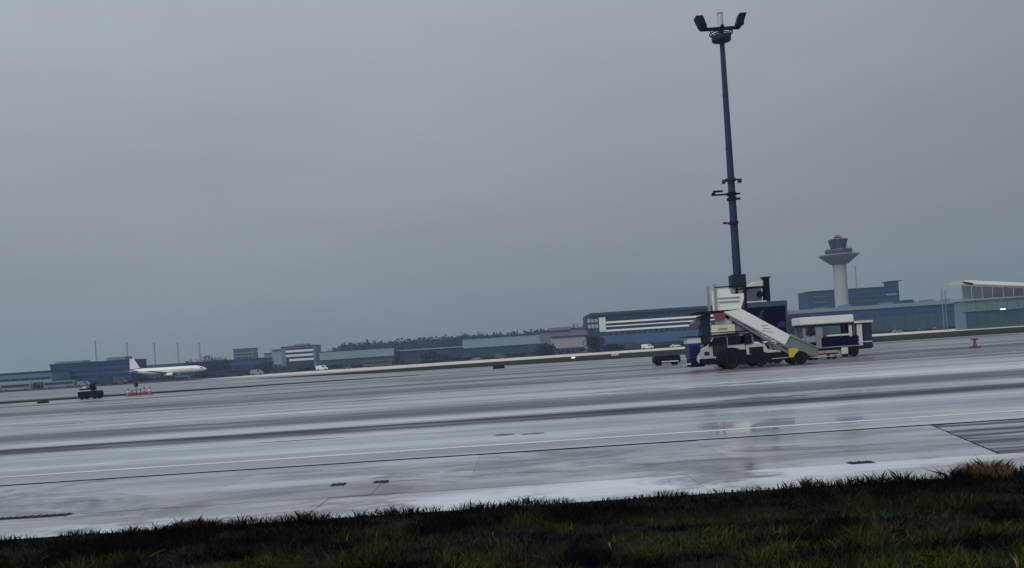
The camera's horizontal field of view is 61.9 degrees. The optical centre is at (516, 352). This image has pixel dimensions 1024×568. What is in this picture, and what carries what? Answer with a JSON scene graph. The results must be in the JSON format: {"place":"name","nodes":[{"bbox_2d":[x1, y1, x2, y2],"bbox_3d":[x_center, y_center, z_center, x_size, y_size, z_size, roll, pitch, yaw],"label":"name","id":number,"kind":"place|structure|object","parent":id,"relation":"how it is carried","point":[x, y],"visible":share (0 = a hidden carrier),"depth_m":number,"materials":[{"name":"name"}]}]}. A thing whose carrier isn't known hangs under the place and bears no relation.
{"place":"outdoors","nodes":[
{"label":"outdoors","id":0,"kind":"place"},
{"bbox_2d":[0,370,70,386],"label":"terminal building","id":1,"kind":"structure","parent":0,"point":[37,377],"depth_m":480.50,"materials":[{"name":"blue glass"}]},
{"bbox_2d":[0,375,415,403],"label":"grass strip","id":2,"kind":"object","parent":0,"point":[24,401],"depth_m":118.69,"materials":[{"name":"green plant"}]},
{"bbox_2d":[0,328,954,391],"bbox_3d":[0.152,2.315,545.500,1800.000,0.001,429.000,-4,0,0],"label":"service yard","id":3,"kind":"structure","parent":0,"point":[167,380],"depth_m":406.09,"materials":[{"name":"concrete"}]},
{"bbox_2d":[0,383,32,390],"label":"airport bus","id":4,"kind":"object","parent":3,"relation":"on","point":[18,386],"visible":0.94,"depth_m":370.80,"materials":[{"name":"silver metal"}]},
{"bbox_2d":[44,380,75,388],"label":"airport bus","id":5,"kind":"object","parent":3,"relation":"on","point":[64,383],"visible":0.93,"depth_m":370.80,"materials":[{"name":"silver metal"}]},
{"bbox_2d":[77,381,90,386],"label":"parked van","id":6,"kind":"object","parent":3,"relation":"on","point":[82,383],"visible":0.95,"depth_m":367.15,"materials":[{"name":"silver metal"}]},
{"bbox_2d":[0,375,187,390],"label":"hedge","id":7,"kind":"object","parent":3,"relation":"on","point":[143,379],"visible":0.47,"depth_m":394.72,"materials":[{"name":"green plant"}]},
{"bbox_2d":[49,356,146,384],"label":"office block","id":8,"kind":"structure","parent":3,"relation":"on","point":[89,370],"depth_m":500.28,"materials":[{"name":"blue glass"}]},
{"bbox_2d":[98,377,112,384],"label":"box truck","id":9,"kind":"object","parent":3,"relation":"on","point":[103,380],"visible":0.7,"depth_m":358.85,"materials":[{"name":"blue metal"}]},
{"bbox_2d":[113,378,127,384],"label":"parked van","id":10,"kind":"object","parent":3,"relation":"on","point":[121,380],"visible":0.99,"depth_m":351.15,"materials":[{"name":"grey metal"}]},
{"bbox_2d":[125,359,206,378],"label":"airliner","id":11,"kind":"object","parent":3,"relation":"on","point":[174,371],"visible":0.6,"depth_m":448.51,"materials":[{"name":"white metal"}]},
{"bbox_2d":[147,362,192,379],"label":"shed","id":12,"kind":"structure","parent":3,"relation":"on","point":[163,365],"depth_m":640.50,"materials":[{"name":"blue metal"}]},
{"bbox_2d":[180,359,203,375],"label":"broadleaf tree","id":13,"kind":"object","parent":3,"relation":"on","point":[190,364],"visible":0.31,"depth_m":559.16,"materials":[{"name":"green plant"}]},
{"bbox_2d":[194,355,223,375],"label":"broadleaf tree","id":14,"kind":"object","parent":3,"relation":"on","point":[207,363],"visible":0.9,"depth_m":574.33,"materials":[{"name":"green plant"}]},
{"bbox_2d":[212,358,233,371],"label":"broadleaf tree","id":15,"kind":"object","parent":3,"relation":"on","point":[227,365],"visible":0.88,"depth_m":582.68,"materials":[{"name":"green plant"}]},
{"bbox_2d":[215,369,246,376],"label":"airport bus","id":16,"kind":"object","parent":3,"relation":"on","point":[232,372],"visible":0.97,"depth_m":370.80,"materials":[{"name":"blue metal"}]},
{"bbox_2d":[193,357,272,375],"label":"dark shed","id":17,"kind":"structure","parent":3,"relation":"on","point":[248,364],"depth_m":620.28,"materials":[{"name":"blue metal"}]},
{"bbox_2d":[254,361,274,370],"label":"broadleaf tree","id":18,"kind":"object","parent":3,"relation":"on","point":[265,365],"visible":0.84,"depth_m":539.41,"materials":[{"name":"green plant"}]},
{"bbox_2d":[272,349,281,366],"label":"pale annex","id":19,"kind":"object","parent":3,"relation":"on","point":[276,357],"visible":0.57,"depth_m":602.50,"materials":[{"name":"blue concrete"}]},
{"bbox_2d":[269,365,298,372],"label":"airport bus","id":20,"kind":"object","parent":3,"relation":"on","point":[294,368],"visible":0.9,"depth_m":391.30,"materials":[{"name":"blue metal"}]},
{"bbox_2d":[190,361,397,378],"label":"hedge","id":21,"kind":"object","parent":3,"relation":"on","point":[302,369],"visible":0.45,"depth_m":401.77,"materials":[{"name":"green plant"}]},
{"bbox_2d":[281,343,320,368],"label":"banded office","id":22,"kind":"structure","parent":3,"relation":"on","point":[306,355],"depth_m":600.28,"materials":[{"name":"blue glass"}]},
{"bbox_2d":[319,347,400,367],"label":"hangar","id":23,"kind":"structure","parent":3,"relation":"on","point":[348,357],"depth_m":549.98,"materials":[{"name":"grey metal"}]},
{"bbox_2d":[320,361,330,366],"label":"hangar door","id":24,"kind":"structure","parent":23,"relation":"in","point":[327,363],"depth_m":550.19,"materials":[{"name":"metal"}]},
{"bbox_2d":[331,360,340,367],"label":"hangar door","id":25,"kind":"structure","parent":23,"relation":"in","point":[332,362],"depth_m":550.19,"materials":[{"name":"metal"}]},
{"bbox_2d":[342,360,351,366],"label":"hangar door","id":26,"kind":"structure","parent":23,"relation":"in","point":[344,362],"depth_m":550.19,"materials":[{"name":"metal"}]},
{"bbox_2d":[352,359,361,365],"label":"hangar door","id":27,"kind":"structure","parent":23,"relation":"in","point":[357,361],"depth_m":550.19,"materials":[{"name":"metal"}]},
{"bbox_2d":[396,346,463,363],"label":"freight shed","id":28,"kind":"structure","parent":3,"relation":"on","point":[451,352],"depth_m":560.50,"materials":[{"name":"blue metal"}]},
{"bbox_2d":[419,351,441,360],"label":"broadleaf tree","id":29,"kind":"object","parent":3,"relation":"on","point":[430,355],"visible":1,"depth_m":518.19,"materials":[{"name":"green plant"}]},
{"bbox_2d":[400,348,589,364],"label":"hedge","id":30,"kind":"object","parent":3,"relation":"on","point":[508,354],"visible":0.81,"depth_m":401.69,"materials":[{"name":"green plant"}]},
{"bbox_2d":[462,334,540,358],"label":"hangar","id":31,"kind":"structure","parent":3,"relation":"on","point":[490,346],"depth_m":519.98,"materials":[{"name":"metal"}]},
{"bbox_2d":[463,349,475,358],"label":"hangar door","id":32,"kind":"structure","parent":31,"relation":"in","point":[467,353],"depth_m":520.15,"materials":[{"name":"blue metal"}]},
{"bbox_2d":[476,348,488,357],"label":"hangar door","id":33,"kind":"structure","parent":31,"relation":"in","point":[481,353],"depth_m":520.15,"materials":[{"name":"blue metal"}]},
{"bbox_2d":[489,348,501,356],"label":"hangar door","id":34,"kind":"structure","parent":31,"relation":"in","point":[492,351],"depth_m":520.15,"materials":[{"name":"metal"}]},
{"bbox_2d":[502,347,514,356],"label":"hangar door","id":35,"kind":"structure","parent":31,"relation":"in","point":[505,350],"depth_m":520.15,"materials":[{"name":"blue metal"}]},
{"bbox_2d":[515,346,526,355],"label":"hangar door","id":36,"kind":"structure","parent":31,"relation":"in","point":[518,349],"depth_m":520.15,"materials":[{"name":"blue metal"}]},
{"bbox_2d":[528,345,540,354],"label":"hangar door","id":37,"kind":"structure","parent":31,"relation":"in","point":[530,348],"depth_m":520.15,"materials":[{"name":"metal"}]},
{"bbox_2d":[534,342,557,355],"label":"broadleaf tree","id":38,"kind":"object","parent":3,"relation":"on","point":[545,348],"visible":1,"depth_m":398.66,"materials":[{"name":"green plant"}]},
{"bbox_2d":[534,326,572,352],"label":"mauve shed","id":39,"kind":"structure","parent":3,"relation":"on","point":[545,336],"depth_m":590.50,"materials":[{"name":"blue concrete"}]},
{"bbox_2d":[550,334,587,353],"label":"pinkish lowrise","id":40,"kind":"structure","parent":3,"relation":"on","point":[569,343],"depth_m":500.50,"materials":[{"name":"grey concrete"}]},
{"bbox_2d":[569,327,586,334],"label":"mauve annex","id":41,"kind":"object","parent":3,"relation":"on","point":[578,331],"visible":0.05,"depth_m":580.50,"materials":[{"name":"blue concrete"}]},
{"bbox_2d":[582,335,604,352],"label":"broadleaf tree","id":42,"kind":"object","parent":3,"relation":"on","point":[594,343],"visible":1,"depth_m":379.12,"materials":[{"name":"green plant"}]},
{"bbox_2d":[583,305,731,351],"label":"banded terminal","id":43,"kind":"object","parent":3,"relation":"on","point":[660,327],"visible":0.65,"depth_m":400.20,"materials":[{"name":"blue paint"}]},
{"bbox_2d":[625,315,633,319],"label":"window pane","id":44,"kind":"structure","parent":43,"relation":"in","point":[627,317],"depth_m":400.27,"materials":[{"name":"blue glass"}]},
{"bbox_2d":[634,314,642,319],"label":"window pane","id":45,"kind":"structure","parent":43,"relation":"in","point":[640,316],"depth_m":400.27,"materials":[{"name":"blue glass"}]},
{"bbox_2d":[653,313,661,317],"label":"window pane","id":46,"kind":"structure","parent":43,"relation":"in","point":[658,315],"depth_m":400.27,"materials":[{"name":"blue glass"}]},
{"bbox_2d":[672,312,680,316],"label":"window pane","id":47,"kind":"structure","parent":43,"relation":"in","point":[674,314],"depth_m":400.27,"materials":[{"name":"blue glass"}]},
{"bbox_2d":[601,339,764,351],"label":"hedge","id":48,"kind":"object","parent":3,"relation":"on","point":[682,345],"visible":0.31,"depth_m":396.28,"materials":[{"name":"green plant"}]},
{"bbox_2d":[788,315,805,336],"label":"broadleaf tree","id":49,"kind":"object","parent":3,"relation":"on","point":[791,329],"visible":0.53,"depth_m":428.59,"materials":[{"name":"green plant"}]},
{"bbox_2d":[787,299,961,337],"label":"long terminal","id":50,"kind":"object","parent":3,"relation":"on","point":[903,315],"visible":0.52,"depth_m":450.20,"materials":[{"name":"blue metal"}]},
{"bbox_2d":[822,326,829,334],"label":"window pane","id":51,"kind":"structure","parent":50,"relation":"in","point":[825,328],"depth_m":450.26,"materials":[{"name":"green glass"}]},
{"bbox_2d":[830,325,836,333],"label":"window pane","id":52,"kind":"structure","parent":50,"relation":"in","point":[833,329],"depth_m":450.26,"materials":[{"name":"green glass"}]},
{"bbox_2d":[867,316,874,331],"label":"window pane","id":53,"kind":"structure","parent":50,"relation":"in","point":[868,318],"depth_m":450.26,"materials":[{"name":"green glass"}]},
{"bbox_2d":[875,316,881,331],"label":"window pane","id":54,"kind":"structure","parent":50,"relation":"in","point":[878,323],"depth_m":450.26,"materials":[{"name":"green glass"}]},
{"bbox_2d":[882,315,889,330],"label":"window pane","id":55,"kind":"structure","parent":50,"relation":"in","point":[885,319],"depth_m":450.26,"materials":[{"name":"green glass"}]},
{"bbox_2d":[890,315,896,329],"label":"window pane","id":56,"kind":"structure","parent":50,"relation":"in","point":[893,322],"depth_m":450.26,"materials":[{"name":"green glass"}]},
{"bbox_2d":[897,314,904,329],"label":"window pane","id":57,"kind":"structure","parent":50,"relation":"in","point":[900,318],"depth_m":450.26,"materials":[{"name":"green glass"}]},
{"bbox_2d":[905,314,911,329],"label":"window pane","id":58,"kind":"structure","parent":50,"relation":"in","point":[908,321],"depth_m":450.26,"materials":[{"name":"green glass"}]},
{"bbox_2d":[912,313,919,328],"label":"window pane","id":59,"kind":"structure","parent":50,"relation":"in","point":[915,317],"depth_m":450.26,"materials":[{"name":"green glass"}]},
{"bbox_2d":[920,313,926,327],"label":"window pane","id":60,"kind":"structure","parent":50,"relation":"in","point":[923,320],"depth_m":450.26,"materials":[{"name":"green glass"}]},
{"bbox_2d":[927,312,934,327],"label":"window pane","id":61,"kind":"structure","parent":50,"relation":"in","point":[930,316],"depth_m":450.26,"materials":[{"name":"green glass"}]},
{"bbox_2d":[935,312,941,326],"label":"window pane","id":62,"kind":"structure","parent":50,"relation":"in","point":[938,319],"depth_m":450.26,"materials":[{"name":"green glass"}]},
{"bbox_2d":[942,311,949,326],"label":"window pane","id":63,"kind":"structure","parent":50,"relation":"in","point":[945,324],"depth_m":450.26,"materials":[{"name":"green glass"}]},
{"bbox_2d":[950,311,954,325],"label":"window pane","id":64,"kind":"structure","parent":50,"relation":"in","point":[952,317],"depth_m":450.26,"materials":[{"name":"green glass"}]},
{"bbox_2d":[799,326,954,338],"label":"hedge","id":65,"kind":"object","parent":3,"relation":"on","point":[949,327],"visible":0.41,"depth_m":400.61,"materials":[{"name":"green plant"}]},
{"bbox_2d":[941,280,1023,330],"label":"terminal hall","id":66,"kind":"structure","parent":3,"relation":"on","point":[973,309],"depth_m":310.90,"materials":[{"name":"white metal"}]},
{"bbox_2d":[967,312,976,327],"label":"window pane","id":67,"kind":"structure","parent":66,"relation":"in","point":[971,316],"depth_m":310.90,"materials":[{"name":"green glass"}]},
{"bbox_2d":[977,311,987,326],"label":"window pane","id":68,"kind":"structure","parent":66,"relation":"in","point":[982,316],"depth_m":310.90,"materials":[{"name":"green glass"}]},
{"bbox_2d":[988,311,997,326],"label":"window pane","id":69,"kind":"structure","parent":66,"relation":"in","point":[992,315],"depth_m":310.90,"materials":[{"name":"green glass"}]},
{"bbox_2d":[998,310,1007,325],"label":"window pane","id":70,"kind":"structure","parent":66,"relation":"in","point":[1003,314],"depth_m":310.90,"materials":[{"name":"green glass"}]},
{"bbox_2d":[1009,309,1018,324],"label":"window pane","id":71,"kind":"structure","parent":66,"relation":"in","point":[1013,314],"depth_m":310.90,"materials":[{"name":"green glass"}]},
{"bbox_2d":[1019,309,1023,324],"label":"window pane","id":72,"kind":"structure","parent":66,"relation":"in","point":[1021,311],"depth_m":310.90,"materials":[{"name":"green glass"}]},
{"bbox_2d":[0,332,1023,485],"bbox_3d":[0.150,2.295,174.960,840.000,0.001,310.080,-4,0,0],"label":"apron","id":73,"kind":"object","parent":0,"point":[426,409],"visible":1,"depth_m":35.28,"materials":[{"name":"concrete"}]},
{"bbox_2d":[78,384,103,399],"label":"baggage tug","id":74,"kind":"object","parent":73,"relation":"on","point":[87,392],"visible":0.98,"depth_m":106.30,"materials":[{"name":"black metal"}]},
{"bbox_2d":[130,383,142,395],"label":"traffic barrier","id":75,"kind":"object","parent":73,"relation":"on","point":[135,385],"visible":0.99,"depth_m":109.82,"materials":[{"name":"red plastic"}]},
{"bbox_2d":[104,405,227,413],"bbox_3d":[-23.506,3.843,57.981,9.300,0.001,1.078,-4,0,0],"label":"dashed line","id":76,"kind":"object","parent":73,"relation":"on","point":[167,409],"visible":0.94,"depth_m":58.01,"materials":[{"name":"paint"}]},
{"bbox_2d":[6,432,410,458],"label":"worn line","id":77,"kind":"object","parent":73,"relation":"on","point":[208,445],"visible":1,"depth_m":27.01,"materials":[{"name":"grey paint"}]},
{"bbox_2d":[232,348,257,358],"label":"tower block","id":78,"kind":"structure","parent":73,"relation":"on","point":[245,353],"depth_m":860.50,"materials":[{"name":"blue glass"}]},
{"bbox_2d":[260,437,341,442],"bbox_3d":[-6.957,2.758,26.910,3.307,0.001,0.626,-4,0,0],"label":"dashed line","id":79,"kind":"object","parent":73,"relation":"on","point":[299,440],"visible":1,"depth_m":26.80,"materials":[{"name":"paint"}]},
{"bbox_2d":[328,323,582,350],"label":"forest","id":80,"kind":"object","parent":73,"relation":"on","point":[425,342],"visible":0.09,"depth_m":904.57,"materials":[{"name":"green plant"}]},
{"bbox_2d":[0,410,1023,477],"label":"edge line","id":81,"kind":"object","parent":73,"relation":"on","point":[511,443],"visible":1,"depth_m":21.64,"materials":[{"name":"white paint"}]},
{"bbox_2d":[652,354,686,365],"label":"battery cart","id":82,"kind":"object","parent":73,"relation":"on","point":[661,359],"visible":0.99,"depth_m":87.00,"materials":[{"name":"black metal"}]},
{"bbox_2d":[694,12,746,363],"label":"floodlight mast","id":83,"kind":"object","parent":73,"relation":"on","point":[737,277],"visible":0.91,"depth_m":74.78,"materials":[{"name":"metal"}]},
{"bbox_2d":[680,283,818,368],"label":"passenger stairs","id":84,"kind":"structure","parent":73,"relation":"on","point":[726,349],"depth_m":65.06,"materials":[{"name":"white metal"}]},
{"bbox_2d":[716,276,788,364],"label":"catering truck","id":85,"kind":"object","parent":73,"relation":"on","point":[770,312],"visible":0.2,"depth_m":71.00,"materials":[{"name":"navy paint"},{"name":"white paint"},{"name":"black steel"}]},
{"bbox_2d":[711,395,806,401],"bbox_3d":[9.210,1.698,31.940,3.879,0.001,1.093,-4,0,0],"label":"tar patch","id":86,"kind":"object","parent":73,"relation":"on","point":[762,398],"visible":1,"depth_m":31.91,"materials":[{"name":"grey asphalt"}]},
{"bbox_2d":[808,349,838,359],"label":"baggage dolly","id":87,"kind":"object","parent":73,"relation":"on","point":[829,356],"visible":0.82,"depth_m":72.00,"materials":[{"name":"metal"}]},
{"bbox_2d":[791,314,872,358],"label":"service vehicle","id":88,"kind":"object","parent":73,"relation":"on","point":[861,338],"visible":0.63,"depth_m":76.00,"materials":[{"name":"white metal"}]},
{"bbox_2d":[969,338,980,347],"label":"hydrant marker","id":89,"kind":"object","parent":73,"relation":"on","point":[974,344],"visible":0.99,"depth_m":77.91,"materials":[{"name":"red metal"}]},
{"bbox_2d":[0,463,1023,567],"bbox_3d":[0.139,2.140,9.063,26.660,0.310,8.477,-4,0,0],"label":"grass","id":90,"kind":"structure","parent":0,"point":[827,526],"depth_m":10.52,"materials":[{"name":"green plant"}]},
{"bbox_2d":[167,518,219,528],"bbox_3d":[-4.814,2.538,12.721,0.812,0.164,0.545,-4,0,0],"label":"dry tuft","id":91,"kind":"object","parent":90,"relation":"on","point":[180,522],"visible":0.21,"depth_m":12.70,"materials":[{"name":"brown plant"}]},
{"bbox_2d":[950,453,1023,478],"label":"dry tuft","id":92,"kind":"object","parent":90,"relation":"on","point":[996,468],"visible":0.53,"depth_m":12.59,"materials":[{"name":"brown plant"}]},
{"bbox_2d":[0,425,1023,539],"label":"concrete strip","id":93,"kind":"object","parent":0,"point":[611,472],"visible":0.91,"depth_m":15.74,"materials":[{"name":"grey concrete"}]},
{"bbox_2d":[0,513,72,519],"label":"drain grate","id":94,"kind":"object","parent":93,"relation":"on","point":[34,516],"visible":1,"depth_m":14.77,"materials":[{"name":"black metal"}]},
{"bbox_2d":[846,460,874,463],"bbox_3d":[5.973,1.900,14.810,0.420,0.018,0.220,-4,0,0],"label":"drain grate","id":95,"kind":"object","parent":93,"relation":"on","point":[859,462],"visible":1,"depth_m":14.78,"materials":[{"name":"black metal"}]},
{"bbox_2d":[933,419,1023,453],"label":"apron patch","id":96,"kind":"object","parent":93,"relation":"on","point":[1005,436],"visible":1,"depth_m":17.61,"materials":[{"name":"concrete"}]},
{"bbox_2d":[0,0,1023,373],"label":"sky","id":97,"kind":"structure","parent":0,"point":[223,176],"materials":[{"name":"grey"}]},
{"bbox_2d":[11,419,1019,485],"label":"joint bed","id":98,"kind":"object","parent":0,"point":[561,449],"visible":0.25,"depth_m":19.97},
{"bbox_2d":[197,326,1023,379],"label":"taxiway","id":99,"kind":"structure","parent":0,"point":[492,360],"depth_m":315.55,"materials":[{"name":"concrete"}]},
{"bbox_2d":[250,369,263,374],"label":"parked van","id":100,"kind":"object","parent":99,"relation":"on","point":[254,372],"visible":0.97,"depth_m":365.15,"materials":[{"name":"silver metal"}]},
{"bbox_2d":[316,365,327,370],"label":"parked van","id":101,"kind":"object","parent":99,"relation":"on","point":[321,367],"visible":0.94,"depth_m":391.65,"materials":[{"name":"white paint"}]},
{"bbox_2d":[363,359,391,366],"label":"airport bus","id":102,"kind":"object","parent":99,"relation":"on","point":[386,362],"visible":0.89,"depth_m":390.30,"materials":[{"name":"grey metal"}]},
{"bbox_2d":[404,357,419,364],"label":"box truck","id":103,"kind":"object","parent":99,"relation":"on","point":[407,360],"visible":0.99,"depth_m":389.35,"materials":[{"name":"grey metal"}]},
{"bbox_2d":[495,353,505,358],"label":"parked van","id":104,"kind":"object","parent":99,"relation":"on","point":[502,355],"visible":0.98,"depth_m":389.65,"materials":[{"name":"grey metal"}]},
{"bbox_2d":[606,344,621,351],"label":"box truck","id":105,"kind":"object","parent":99,"relation":"on","point":[609,347],"visible":1,"depth_m":389.35,"materials":[{"name":"blue paint"}]},
{"bbox_2d":[624,342,639,349],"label":"box truck","id":106,"kind":"object","parent":99,"relation":"on","point":[627,346],"visible":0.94,"depth_m":390.85,"materials":[{"name":"blue"}]},
{"bbox_2d":[641,344,653,348],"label":"parked van","id":107,"kind":"object","parent":99,"relation":"on","point":[644,346],"visible":0.98,"depth_m":386.65,"materials":[{"name":"white paint"}]},
{"bbox_2d":[262,327,1023,378],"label":"grass verge","id":108,"kind":"object","parent":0,"point":[874,339],"depth_m":190.34,"materials":[{"name":"green plant"}]},
{"bbox_2d":[819,234,858,307],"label":"control tower","id":109,"kind":"structure","parent":0,"point":[838,256],"depth_m":585.72,"materials":[{"name":"concrete"}]},
{"bbox_2d":[798,280,901,309],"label":"dark blue block","id":110,"kind":"structure","parent":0,"point":[888,291],"depth_m":640.28,"materials":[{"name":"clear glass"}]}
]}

